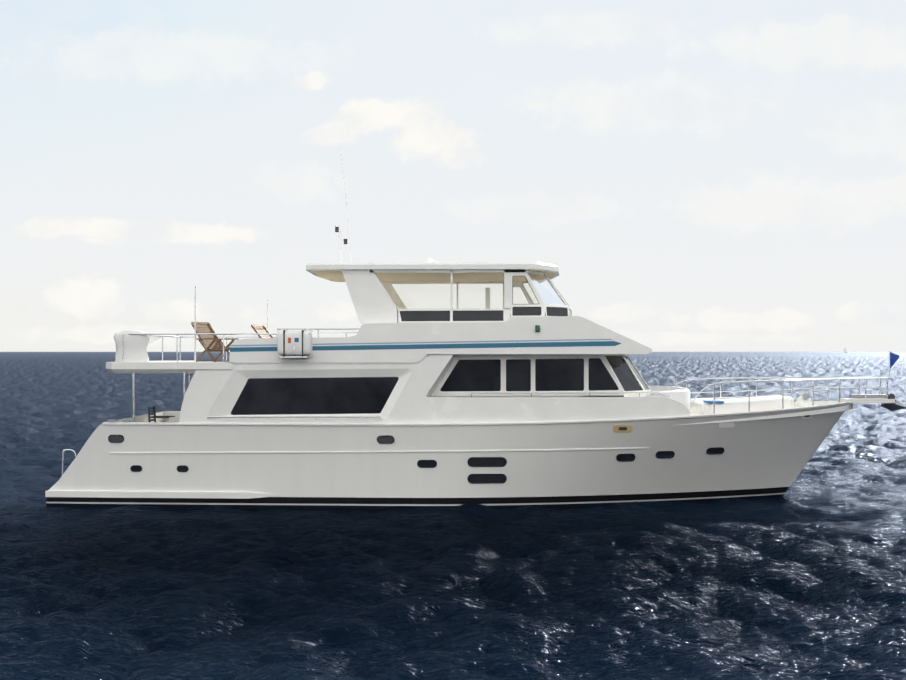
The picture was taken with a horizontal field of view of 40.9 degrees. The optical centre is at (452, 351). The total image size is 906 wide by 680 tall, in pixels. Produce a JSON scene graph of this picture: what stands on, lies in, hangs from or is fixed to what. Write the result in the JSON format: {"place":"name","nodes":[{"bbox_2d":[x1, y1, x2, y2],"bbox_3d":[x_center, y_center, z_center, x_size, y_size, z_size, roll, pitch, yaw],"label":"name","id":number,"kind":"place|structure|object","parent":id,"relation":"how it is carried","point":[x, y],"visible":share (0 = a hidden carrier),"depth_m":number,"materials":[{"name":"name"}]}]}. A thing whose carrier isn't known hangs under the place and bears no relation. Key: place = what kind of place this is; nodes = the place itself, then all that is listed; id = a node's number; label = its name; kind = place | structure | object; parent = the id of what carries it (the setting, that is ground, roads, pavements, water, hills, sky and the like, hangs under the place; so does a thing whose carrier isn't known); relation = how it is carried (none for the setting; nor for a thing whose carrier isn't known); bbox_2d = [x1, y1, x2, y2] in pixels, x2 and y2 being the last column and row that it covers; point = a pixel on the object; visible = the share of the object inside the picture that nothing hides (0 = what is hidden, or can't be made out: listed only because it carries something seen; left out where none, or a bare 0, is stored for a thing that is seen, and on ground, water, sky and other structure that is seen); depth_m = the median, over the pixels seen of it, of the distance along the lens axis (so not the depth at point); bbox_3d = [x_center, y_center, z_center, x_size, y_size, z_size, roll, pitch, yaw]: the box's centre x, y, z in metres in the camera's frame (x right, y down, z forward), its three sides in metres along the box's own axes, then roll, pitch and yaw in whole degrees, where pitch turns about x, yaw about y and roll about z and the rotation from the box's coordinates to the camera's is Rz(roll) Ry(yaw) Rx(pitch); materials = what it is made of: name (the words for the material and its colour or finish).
{"place":"outdoors","nodes":[
{"label":"outdoors","id":0,"kind":"place"},
{"bbox_2d":[0,352,905,679],"bbox_3d":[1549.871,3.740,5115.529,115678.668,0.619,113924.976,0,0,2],"label":"ocean","id":1,"kind":"structure","parent":0,"point":[802,576],"depth_m":20.44,"materials":[{"name":"liquid"}]},
{"bbox_2d":[45,149,905,510],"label":"yacht","id":2,"kind":"object","parent":1,"relation":"on","point":[549,401],"visible":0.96,"depth_m":29.24,"materials":[{"name":"beige plastic"}]},
{"bbox_2d":[114,331,161,361],"bbox_3d":[-7.735,-0.070,31.180,0.869,0.860,3.605,0,0,2],"label":"canvas cover","id":3,"kind":"object","parent":2,"relation":"on","point":[135,348],"visible":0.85,"depth_m":29.41,"materials":[{"name":"beige fabric"}]},
{"bbox_2d":[148,406,174,421],"bbox_3d":[-7.364,1.853,30.680,0.540,0.922,0.600,0,0,2],"label":"cockpit chair","id":4,"kind":"object","parent":2,"relation":"on","point":[154,414],"visible":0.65,"depth_m":30.66,"materials":[{"name":"black"}]},
{"bbox_2d":[191,322,238,361],"bbox_3d":[-5.924,-0.231,30.134,1.156,1.022,0.716,0,0,40],"label":"deck chair","id":5,"kind":"object","parent":2,"relation":"on","point":[211,343],"visible":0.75,"depth_m":30.20,"materials":[{"name":"beige"}]},
{"bbox_2d":[251,324,272,337],"bbox_3d":[-4.866,-0.231,33.000,1.156,1.022,0.716,0,0,27],"label":"deck chair","id":6,"kind":"object","parent":2,"relation":"on","point":[258,328],"visible":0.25,"depth_m":33.16,"materials":[{"name":"beige"}]},
{"bbox_2d":[277,330,311,357],"bbox_3d":[-3.779,-0.178,29.060,0.837,0.669,0.539,0,0,2],"label":"life raft","id":7,"kind":"object","parent":2,"relation":"on","point":[294,343],"visible":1,"depth_m":28.82,"materials":[{"name":"beige plastic"}]},
{"bbox_2d":[0,0,905,351],"label":"sky","id":8,"kind":"structure","parent":0,"point":[694,175],"materials":[{"name":"white"}]}
]}

